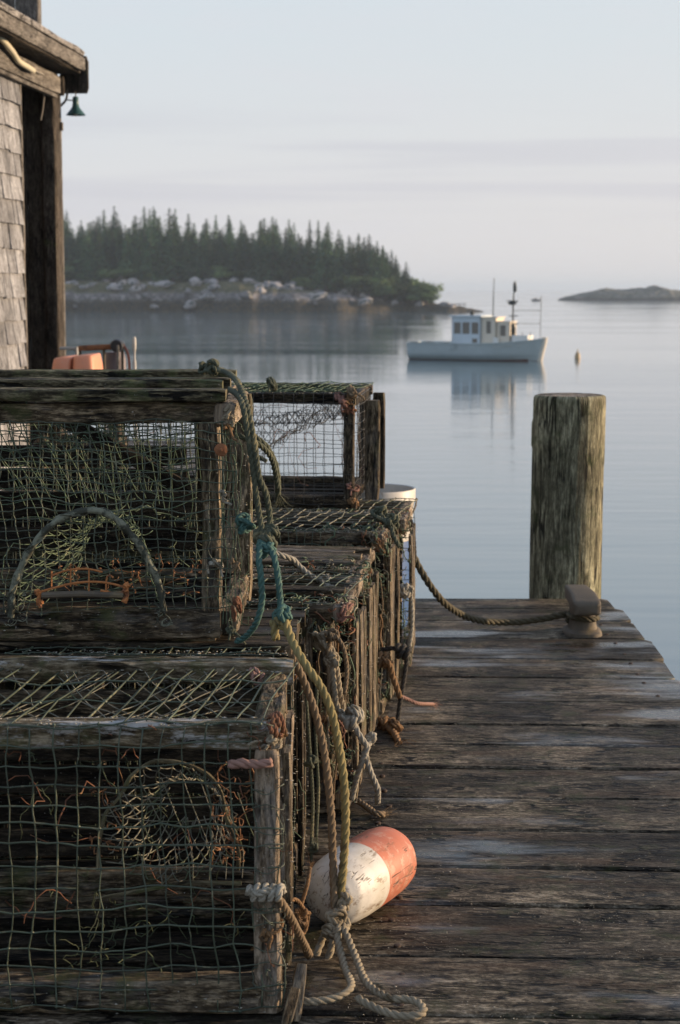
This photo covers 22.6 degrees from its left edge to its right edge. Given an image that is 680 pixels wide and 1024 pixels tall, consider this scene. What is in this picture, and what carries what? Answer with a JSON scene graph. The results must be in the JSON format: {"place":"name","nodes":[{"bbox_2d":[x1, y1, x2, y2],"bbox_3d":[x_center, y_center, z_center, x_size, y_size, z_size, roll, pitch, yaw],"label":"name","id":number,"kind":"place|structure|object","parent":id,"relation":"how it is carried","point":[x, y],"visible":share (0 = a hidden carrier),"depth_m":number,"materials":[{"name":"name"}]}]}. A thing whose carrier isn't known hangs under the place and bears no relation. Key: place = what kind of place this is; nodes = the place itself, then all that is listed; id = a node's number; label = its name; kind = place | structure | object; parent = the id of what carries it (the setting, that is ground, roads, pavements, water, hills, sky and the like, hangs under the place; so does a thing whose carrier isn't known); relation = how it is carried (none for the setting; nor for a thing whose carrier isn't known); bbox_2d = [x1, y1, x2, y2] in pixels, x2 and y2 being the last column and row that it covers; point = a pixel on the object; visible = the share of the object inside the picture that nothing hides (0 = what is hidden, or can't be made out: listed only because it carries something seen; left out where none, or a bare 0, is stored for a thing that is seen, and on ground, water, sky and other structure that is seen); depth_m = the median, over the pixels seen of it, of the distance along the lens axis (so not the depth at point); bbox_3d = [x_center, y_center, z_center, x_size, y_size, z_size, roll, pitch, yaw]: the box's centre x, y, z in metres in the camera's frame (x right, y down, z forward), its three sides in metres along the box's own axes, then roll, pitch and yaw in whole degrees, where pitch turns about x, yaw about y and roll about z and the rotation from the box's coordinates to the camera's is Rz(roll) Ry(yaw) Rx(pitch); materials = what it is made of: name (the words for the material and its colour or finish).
{"place":"outdoors","nodes":[
{"label":"outdoors","id":0,"kind":"place"},
{"bbox_2d":[65,279,483,311],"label":"headland terrain","id":1,"kind":"structure","parent":0,"point":[98,297],"depth_m":322.94,"materials":[{"name":"stone"}]},
{"bbox_2d":[63,210,77,279],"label":"spruce tree","id":2,"kind":"object","parent":1,"relation":"on","point":[65,239],"visible":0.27,"depth_m":335.64,"materials":[{"name":"green plant"}]},
{"bbox_2d":[64,239,81,279],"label":"spruce tree","id":3,"kind":"object","parent":1,"relation":"on","point":[67,257],"visible":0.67,"depth_m":334.30,"materials":[{"name":"green plant"}]},
{"bbox_2d":[69,229,91,279],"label":"spruce tree","id":4,"kind":"object","parent":1,"relation":"on","point":[80,242],"visible":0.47,"depth_m":336.62,"materials":[{"name":"green plant"}]},
{"bbox_2d":[68,223,99,279],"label":"spruce tree","id":5,"kind":"object","parent":1,"relation":"on","point":[88,256],"visible":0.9,"depth_m":333.35,"materials":[{"name":"green plant"}]},
{"bbox_2d":[75,223,113,280],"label":"spruce tree","id":6,"kind":"object","parent":1,"relation":"on","point":[97,236],"visible":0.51,"depth_m":335.44,"materials":[{"name":"green plant"}]},
{"bbox_2d":[105,284,122,291],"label":"boulder","id":7,"kind":"object","parent":1,"relation":"on","point":[116,287],"visible":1,"depth_m":323.29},
{"bbox_2d":[95,268,136,282],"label":"shrub","id":8,"kind":"object","parent":1,"relation":"on","point":[113,273],"visible":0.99,"depth_m":329.30,"materials":[{"name":"green plant"}]},
{"bbox_2d":[112,225,138,277],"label":"spruce tree","id":9,"kind":"object","parent":1,"relation":"on","point":[120,247],"visible":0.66,"depth_m":335.79,"materials":[{"name":"green plant"}]},
{"bbox_2d":[117,233,143,278],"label":"spruce tree","id":10,"kind":"object","parent":1,"relation":"on","point":[126,262],"visible":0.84,"depth_m":334.12,"materials":[{"name":"green plant"}]},
{"bbox_2d":[124,229,147,279],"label":"spruce tree","id":11,"kind":"object","parent":1,"relation":"on","point":[138,250],"visible":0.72,"depth_m":336.36,"materials":[{"name":"green plant"}]},
{"bbox_2d":[138,207,151,239],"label":"spruce tree","id":12,"kind":"object","parent":1,"relation":"on","point":[144,224],"visible":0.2,"depth_m":360.04,"materials":[{"name":"green plant"}]},
{"bbox_2d":[137,206,165,277],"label":"spruce tree","id":13,"kind":"object","parent":1,"relation":"on","point":[154,222],"visible":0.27,"depth_m":340.00,"materials":[{"name":"green plant"}]},
{"bbox_2d":[135,225,170,280],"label":"spruce tree","id":14,"kind":"object","parent":1,"relation":"on","point":[150,266],"visible":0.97,"depth_m":333.33,"materials":[{"name":"green plant"}]},
{"bbox_2d":[154,280,174,287],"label":"boulder","id":15,"kind":"object","parent":1,"relation":"on","point":[165,283],"visible":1,"depth_m":326.66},
{"bbox_2d":[157,208,182,280],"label":"spruce tree","id":16,"kind":"object","parent":1,"relation":"on","point":[167,231],"visible":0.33,"depth_m":340.99,"materials":[{"name":"green plant"}]},
{"bbox_2d":[154,228,197,280],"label":"spruce tree","id":17,"kind":"object","parent":1,"relation":"on","point":[173,268],"visible":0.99,"depth_m":332.65,"materials":[{"name":"green plant"}]},
{"bbox_2d":[177,214,206,279],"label":"spruce tree","id":18,"kind":"object","parent":1,"relation":"on","point":[188,237],"visible":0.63,"depth_m":338.14,"materials":[{"name":"green plant"}]},
{"bbox_2d":[187,243,213,280],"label":"spruce tree","id":19,"kind":"object","parent":1,"relation":"on","point":[201,268],"visible":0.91,"depth_m":333.20,"materials":[{"name":"green plant"}]},
{"bbox_2d":[196,222,215,253],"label":"spruce tree","id":20,"kind":"object","parent":1,"relation":"on","point":[205,234],"visible":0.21,"depth_m":345.16,"materials":[{"name":"green plant"}]},
{"bbox_2d":[196,236,218,280],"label":"spruce tree","id":21,"kind":"object","parent":1,"relation":"on","point":[208,252],"visible":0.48,"depth_m":338.57,"materials":[{"name":"green plant"}]},
{"bbox_2d":[204,264,227,279],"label":"shrub","id":22,"kind":"object","parent":1,"relation":"on","point":[217,268],"visible":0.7,"depth_m":333.96,"materials":[{"name":"green plant"}]},
{"bbox_2d":[211,236,232,280],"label":"spruce tree","id":23,"kind":"object","parent":1,"relation":"on","point":[222,259],"visible":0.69,"depth_m":336.76,"materials":[{"name":"green plant"}]},
{"bbox_2d":[223,219,236,266],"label":"spruce tree","id":24,"kind":"object","parent":1,"relation":"on","point":[229,243],"visible":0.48,"depth_m":342.82,"materials":[{"name":"green plant"}]},
{"bbox_2d":[225,238,242,280],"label":"spruce tree","id":25,"kind":"object","parent":1,"relation":"on","point":[237,248],"visible":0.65,"depth_m":338.63,"materials":[{"name":"green plant"}]},
{"bbox_2d":[229,232,255,279],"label":"spruce tree","id":26,"kind":"object","parent":1,"relation":"on","point":[243,262],"visible":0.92,"depth_m":336.48,"materials":[{"name":"green plant"}]},
{"bbox_2d":[242,221,274,281],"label":"spruce tree","id":27,"kind":"object","parent":1,"relation":"on","point":[257,254],"visible":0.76,"depth_m":335.03,"materials":[{"name":"green plant"}]},
{"bbox_2d":[240,220,278,281],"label":"spruce tree","id":28,"kind":"object","parent":1,"relation":"on","point":[266,232],"visible":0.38,"depth_m":337.56,"materials":[{"name":"green plant"}]},
{"bbox_2d":[251,216,283,278],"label":"spruce tree","id":29,"kind":"object","parent":1,"relation":"on","point":[273,228],"visible":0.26,"depth_m":338.86,"materials":[{"name":"green plant"}]},
{"bbox_2d":[246,234,298,285],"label":"spruce tree","id":30,"kind":"object","parent":1,"relation":"on","point":[273,268],"visible":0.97,"depth_m":332.24,"materials":[{"name":"green plant"}]},
{"bbox_2d":[275,235,303,284],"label":"spruce tree","id":31,"kind":"object","parent":1,"relation":"on","point":[291,264],"visible":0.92,"depth_m":333.30,"materials":[{"name":"green plant"}]},
{"bbox_2d":[281,239,322,288],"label":"spruce tree","id":32,"kind":"object","parent":1,"relation":"on","point":[307,267],"visible":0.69,"depth_m":334.41,"materials":[{"name":"green plant"}]},
{"bbox_2d":[310,221,321,260],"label":"spruce tree","id":33,"kind":"object","parent":1,"relation":"on","point":[318,239],"visible":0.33,"depth_m":337.61,"materials":[{"name":"green plant"}]},
{"bbox_2d":[311,292,327,300],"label":"boulder","id":34,"kind":"object","parent":1,"relation":"on","point":[318,296],"visible":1,"depth_m":322.93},
{"bbox_2d":[309,241,338,290],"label":"spruce tree","id":35,"kind":"object","parent":1,"relation":"on","point":[323,286],"visible":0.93,"depth_m":330.83,"materials":[{"name":"green plant"}]},
{"bbox_2d":[307,226,341,291],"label":"spruce tree","id":36,"kind":"object","parent":1,"relation":"on","point":[327,263],"visible":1,"depth_m":329.59,"materials":[{"name":"green plant"}]},
{"bbox_2d":[311,222,343,290],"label":"spruce tree","id":37,"kind":"object","parent":1,"relation":"on","point":[332,248],"visible":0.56,"depth_m":332.99,"materials":[{"name":"green plant"}]},
{"bbox_2d":[332,246,342,292],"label":"spruce tree","id":38,"kind":"object","parent":1,"relation":"on","point":[335,266],"visible":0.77,"depth_m":332.06,"materials":[{"name":"green plant"}]},
{"bbox_2d":[329,237,354,291],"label":"spruce tree","id":39,"kind":"object","parent":1,"relation":"on","point":[348,251],"visible":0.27,"depth_m":335.49,"materials":[{"name":"green plant"}]},
{"bbox_2d":[337,242,367,293],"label":"spruce tree","id":40,"kind":"object","parent":1,"relation":"on","point":[354,263],"visible":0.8,"depth_m":329.50,"materials":[{"name":"green plant"}]},
{"bbox_2d":[345,236,370,294],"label":"spruce tree","id":41,"kind":"object","parent":1,"relation":"on","point":[359,260],"visible":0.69,"depth_m":331.07,"materials":[{"name":"green plant"}]},
{"bbox_2d":[345,274,373,297],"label":"shrub","id":42,"kind":"object","parent":1,"relation":"on","point":[363,283],"visible":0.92,"depth_m":327.30,"materials":[{"name":"green plant"}]},
{"bbox_2d":[358,297,372,306],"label":"boulder","id":43,"kind":"object","parent":1,"relation":"on","point":[365,301],"visible":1,"depth_m":323.99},
{"bbox_2d":[344,275,387,294],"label":"shrub","id":44,"kind":"object","parent":1,"relation":"on","point":[373,280],"visible":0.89,"depth_m":327.20,"materials":[{"name":"green plant"}]},
{"bbox_2d":[361,245,385,295],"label":"spruce tree","id":45,"kind":"object","parent":1,"relation":"on","point":[372,269],"visible":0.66,"depth_m":330.87,"materials":[{"name":"green plant"}]},
{"bbox_2d":[370,259,392,297],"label":"spruce tree","id":46,"kind":"object","parent":1,"relation":"on","point":[382,272],"visible":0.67,"depth_m":330.21,"materials":[{"name":"green plant"}]},
{"bbox_2d":[370,275,396,297],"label":"shrub","id":47,"kind":"object","parent":1,"relation":"on","point":[388,281],"visible":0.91,"depth_m":328.01,"materials":[{"name":"green plant"}]},
{"bbox_2d":[372,286,397,301],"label":"shrub","id":48,"kind":"object","parent":1,"relation":"on","point":[388,290],"visible":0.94,"depth_m":327.06,"materials":[{"name":"green plant"}]},
{"bbox_2d":[385,283,417,303],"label":"shrub","id":49,"kind":"object","parent":1,"relation":"on","point":[399,288],"visible":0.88,"depth_m":328.68,"materials":[{"name":"green plant"}]},
{"bbox_2d":[398,262,417,302],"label":"spruce tree","id":50,"kind":"object","parent":1,"relation":"on","point":[405,275],"visible":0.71,"depth_m":331.47,"materials":[{"name":"green plant"}]},
{"bbox_2d":[406,287,432,303],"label":"shrub","id":51,"kind":"object","parent":1,"relation":"on","point":[412,296],"visible":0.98,"depth_m":328.53,"materials":[{"name":"green plant"}]},
{"bbox_2d":[410,283,434,301],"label":"shrub","id":52,"kind":"object","parent":1,"relation":"on","point":[420,287],"visible":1,"depth_m":328.48,"materials":[{"name":"green plant"}]},
{"bbox_2d":[406,284,443,302],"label":"shrub","id":53,"kind":"object","parent":1,"relation":"on","point":[435,291],"visible":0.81,"depth_m":328.46,"materials":[{"name":"green plant"}]},
{"bbox_2d":[31,290,679,680],"bbox_3d":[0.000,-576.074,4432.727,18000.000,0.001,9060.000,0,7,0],"label":"water","id":54,"kind":"structure","parent":0,"point":[457,448],"depth_m":62.68,"materials":[{"name":"blue liquid"}]},
{"bbox_2d":[406,281,547,360],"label":"lobster boat","id":55,"kind":"object","parent":54,"relation":"on","point":[492,337],"visible":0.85,"depth_m":103.38,"materials":[{"name":"white"}]},
{"bbox_2d":[529,393,605,598],"bbox_3d":[0.827,3.003,6.737,0.313,6.935,0.274,0,7,0],"label":"piling","id":56,"kind":"object","parent":54,"relation":"in","point":[568,450],"visible":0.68,"depth_m":6.23,"materials":[{"name":"brown wood"}]},
{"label":"wharf frame","id":57,"kind":"structure","parent":54,"relation":"in","visible":0},
{"bbox_2d":[0,440,679,1023],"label":"wharf deck","id":58,"kind":"structure","parent":57,"relation":"on","point":[548,728],"depth_m":3.52,"materials":[{"name":"brown wood"}]},
{"bbox_2d":[0,0,88,490],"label":"shingled shed","id":59,"kind":"structure","parent":58,"relation":"on","point":[32,298],"depth_m":10.53,"materials":[{"name":"grey wood"}]},
{"bbox_2d":[0,37,35,73],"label":"pipe","id":60,"kind":"object","parent":59,"relation":"attached to","point":[14,54],"visible":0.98,"depth_m":9.50,"materials":[{"name":"plastic"}]},
{"bbox_2d":[61,90,85,115],"bbox_3d":[-1.703,-2.597,10.807,0.183,0.166,0.126,4,8,26],"label":"wall lamp","id":61,"kind":"object","parent":59,"relation":"attached to","point":[75,110],"visible":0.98,"depth_m":10.78,"materials":[{"name":"metal"}]},
{"bbox_2d":[34,424,126,490],"bbox_3d":[-1.294,-0.339,8.528,0.421,0.698,0.421,0,7,0],"label":"slatted crate","id":62,"kind":"object","parent":58,"relation":"on","point":[53,435],"visible":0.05,"depth_m":8.58,"materials":[{"name":"brown wood"}]},
{"bbox_2d":[52,353,102,368],"bbox_3d":[-1.292,-0.726,8.377,0.225,0.106,0.340,0,7,0],"label":"upturned tote","id":63,"kind":"object","parent":62,"relation":"on","point":[89,361],"visible":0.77,"depth_m":8.22,"materials":[{"name":"plastic"}]},
{"bbox_2d":[78,339,130,434],"bbox_3d":[-1.250,-0.511,9.236,0.223,0.855,0.287,7,10,44],"label":"hauling stand","id":64,"kind":"object","parent":58,"relation":"on","point":[115,358],"visible":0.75,"depth_m":9.16,"materials":[{"name":"metal"}]},
{"bbox_2d":[132,337,136,444],"bbox_3d":[-1.108,-0.513,9.211,0.021,0.866,0.021,0,7,0],"label":"stake","id":65,"kind":"object","parent":58,"relation":"on","point":[134,349],"visible":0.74,"depth_m":9.16,"materials":[{"name":"white paint"}]},
{"bbox_2d":[0,655,298,1013],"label":"lobster trap","id":66,"kind":"object","parent":58,"relation":"on","point":[246,735],"visible":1,"depth_m":2.85,"materials":[{"name":"brown wood"}]},
{"bbox_2d":[245,882,286,902],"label":"rope","id":67,"kind":"object","parent":66,"relation":"attached to","point":[255,893],"visible":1,"depth_m":2.60,"materials":[{"name":"fabric"}]},
{"bbox_2d":[260,888,313,961],"bbox_3d":[-0.075,0.660,2.704,0.048,0.202,0.219,3,8,22],"label":"rope","id":68,"kind":"object","parent":66,"relation":"attached to","point":[297,930],"visible":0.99,"depth_m":2.69,"materials":[{"name":"fabric"}]},
{"bbox_2d":[292,853,314,934],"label":"rope","id":69,"kind":"object","parent":66,"relation":"attached to","point":[302,914],"visible":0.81,"depth_m":2.81,"materials":[{"name":"fabric"}]},
{"bbox_2d":[269,617,351,899],"bbox_3d":[-0.048,0.428,2.998,0.045,0.487,0.214,-6,9,-37],"label":"rope","id":70,"kind":"object","parent":66,"relation":"hanging from","point":[304,662],"visible":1,"depth_m":2.95,"materials":[{"name":"fabric"}]},
{"bbox_2d":[285,645,337,908],"bbox_3d":[-0.031,0.468,2.979,0.054,0.448,0.206,-4,8,-26],"label":"rope","id":71,"kind":"object","parent":66,"relation":"hanging from","point":[315,714],"visible":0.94,"depth_m":2.99,"materials":[{"name":"fabric"}]},
{"bbox_2d":[0,606,309,896],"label":"lobster trap","id":72,"kind":"object","parent":58,"relation":"on","point":[259,639],"visible":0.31,"depth_m":3.16,"materials":[{"name":"brown wood"}]},
{"bbox_2d":[0,369,257,644],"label":"lobster trap","id":73,"kind":"object","parent":72,"relation":"on","point":[207,599],"visible":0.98,"depth_m":3.14,"materials":[{"name":"brown wood"}]},
{"bbox_2d":[198,358,280,547],"bbox_3d":[-0.155,-0.117,3.255,0.148,0.341,0.432,-2,8,-16],"label":"rope","id":74,"kind":"object","parent":73,"relation":"hanging from","point":[269,530],"visible":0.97,"depth_m":3.08,"materials":[{"name":"fabric"}]},
{"bbox_2d":[234,512,292,643],"bbox_3d":[-0.145,0.126,3.069,0.058,0.238,0.160,-6,9,-37],"label":"rope","id":75,"kind":"object","parent":73,"relation":"hanging from","point":[264,550],"visible":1,"depth_m":3.04,"materials":[{"name":"fabric"}]},
{"bbox_2d":[256,434,291,511],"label":"rope","id":76,"kind":"object","parent":73,"relation":"attached to","point":[277,494],"visible":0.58,"depth_m":3.43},
{"bbox_2d":[303,687,319,866],"bbox_3d":[-0.049,0.509,3.062,0.034,0.414,0.067,-1,8,-9],"label":"rope","id":77,"kind":"object","parent":72,"relation":"hanging from","point":[310,762],"visible":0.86,"depth_m":3.06,"materials":[{"name":"fabric"}]},
{"bbox_2d":[0,570,368,813],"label":"lobster trap","id":78,"kind":"object","parent":58,"relation":"on","point":[330,607],"visible":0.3,"depth_m":3.71,"materials":[{"name":"brown wood"}]},
{"bbox_2d":[0,369,243,563],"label":"lobster trap","id":79,"kind":"object","parent":78,"relation":"on","point":[72,476],"visible":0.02,"depth_m":4.02,"materials":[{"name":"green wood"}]},
{"bbox_2d":[276,551,333,585],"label":"rope","id":80,"kind":"object","parent":78,"relation":"on","point":[296,563],"visible":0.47,"depth_m":3.95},
{"bbox_2d":[312,630,345,712],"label":"rope","id":81,"kind":"object","parent":78,"relation":"hanging from","point":[321,644],"visible":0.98,"depth_m":3.54,"materials":[{"name":"fabric"}]},
{"bbox_2d":[337,704,381,804],"bbox_3d":[0.040,0.502,3.514,0.092,0.217,0.061,0,7,0],"label":"rope","id":82,"kind":"object","parent":81,"relation":"attached to","point":[352,717],"visible":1,"depth_m":3.50,"materials":[{"name":"fabric"}]},
{"bbox_2d":[319,628,348,718],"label":"rope","id":83,"kind":"object","parent":78,"relation":"hanging from","point":[332,634],"visible":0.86,"depth_m":3.53,"materials":[{"name":"fabric"}]},
{"bbox_2d":[281,963,306,1023],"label":"broken slat","id":84,"kind":"object","parent":58,"relation":"on","point":[292,1012],"visible":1,"depth_m":2.63,"materials":[{"name":"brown wood"}]},
{"bbox_2d":[188,508,401,715],"bbox_3d":[-0.403,0.260,4.689,1.125,0.512,0.478,1,8,6],"label":"lobster trap","id":85,"kind":"object","parent":58,"relation":"on","point":[298,527],"visible":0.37,"depth_m":4.55,"materials":[{"name":"brown wood"}]},
{"bbox_2d":[361,505,401,547],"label":"rope","id":86,"kind":"object","parent":85,"relation":"attached to","point":[380,514],"visible":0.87,"depth_m":4.46,"materials":[{"name":"fabric"}]},
{"bbox_2d":[380,642,412,720],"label":"rope","id":87,"kind":"object","parent":85,"relation":"attached to","point":[403,651],"visible":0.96,"depth_m":4.38,"materials":[{"name":"fabric"}]},
{"bbox_2d":[188,497,417,676],"bbox_3d":[-0.331,0.214,5.125,1.123,0.491,0.475,1,7,5],"label":"lobster trap","id":88,"kind":"object","parent":58,"relation":"on","point":[405,507],"visible":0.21,"depth_m":5.01,"materials":[{"name":"brown wood"}]},
{"bbox_2d":[73,376,384,510],"bbox_3d":[-0.325,-0.237,5.286,0.909,0.396,0.546,1,8,6],"label":"lobster trap","id":89,"kind":"object","parent":88,"relation":"on","point":[347,489],"visible":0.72,"depth_m":5.17,"materials":[{"name":"brown wood"}]},
{"bbox_2d":[400,583,414,663],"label":"rope","id":90,"kind":"object","parent":88,"relation":"hanging from","point":[406,590],"visible":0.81,"depth_m":4.85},
{"bbox_2d":[253,545,381,747],"bbox_3d":[-0.465,0.332,4.279,1.122,0.481,0.412,1,8,6],"label":"lobster trap","id":91,"kind":"object","parent":58,"relation":"on","point":[347,560],"visible":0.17,"depth_m":4.16,"materials":[{"name":"brown wood"}]},
{"bbox_2d":[378,651,401,698],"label":"rope","id":92,"kind":"object","parent":91,"relation":"hanging from","point":[385,660],"visible":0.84,"depth_m":4.37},
{"bbox_2d":[304,827,416,923],"bbox_3d":[0.036,0.659,3.078,0.133,0.133,0.274,31,20,22],"label":"trap float","id":93,"kind":"object","parent":58,"relation":"on","point":[382,865],"visible":0.85,"depth_m":3.01,"materials":[{"name":"paint"}]},
{"bbox_2d":[303,892,427,1021],"bbox_3d":[0.029,0.737,2.776,0.213,0.127,0.362,0,7,0],"label":"rope","id":94,"kind":"object","parent":58,"relation":"on","point":[335,928],"visible":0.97,"depth_m":2.75,"materials":[{"name":"fabric"}]},
{"bbox_2d":[353,796,396,817],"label":"rope","id":95,"kind":"object","parent":58,"relation":"on","point":[371,810],"visible":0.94,"depth_m":3.65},
{"bbox_2d":[357,483,416,627],"bbox_3d":[0.111,0.151,5.685,0.292,0.465,0.286,0,7,0],"label":"plastic tub","id":96,"kind":"object","parent":58,"relation":"on","point":[389,491],"visible":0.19,"depth_m":5.63,"materials":[{"name":"plastic"}]},
{"bbox_2d":[377,715,415,746],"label":"rope","id":97,"kind":"object","parent":58,"relation":"on","point":[393,726],"visible":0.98,"depth_m":4.32,"materials":[{"name":"fabric"}]},
{"bbox_2d":[401,695,441,710],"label":"rope","id":98,"kind":"object","parent":58,"relation":"on","point":[412,701],"visible":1,"depth_m":4.43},
{"bbox_2d":[316,632,663,1023],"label":"shell grit","id":99,"kind":"object","parent":58,"relation":"on","point":[503,897],"visible":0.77,"depth_m":3.15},
{"bbox_2d":[374,624,679,1005],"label":"deck nails","id":100,"kind":"object","parent":58,"relation":"on","point":[397,945],"visible":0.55,"depth_m":3.60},
{"bbox_2d":[562,585,601,637],"bbox_3d":[0.797,0.325,5.592,0.124,0.144,0.215,0,7,0],"label":"mooring cleat","id":101,"kind":"object","parent":58,"relation":"on","point":[584,600],"visible":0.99,"depth_m":5.54,"materials":[{"name":"metal"}]},
{"bbox_2d":[408,549,599,625],"bbox_3d":[0.513,0.238,5.523,0.692,0.313,0.198,-2,8,-18],"label":"mooring line","id":102,"kind":"object","parent":101,"relation":"attached to","point":[463,615],"visible":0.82,"depth_m":5.55,"materials":[{"name":"fabric"}]},
{"bbox_2d":[41,0,679,289],"label":"sky","id":103,"kind":"structure","parent":0,"point":[534,144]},
{"bbox_2d":[558,285,679,299],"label":"island terrain","id":104,"kind":"structure","parent":0,"point":[654,292],"depth_m":677.18,"materials":[{"name":"stone"}]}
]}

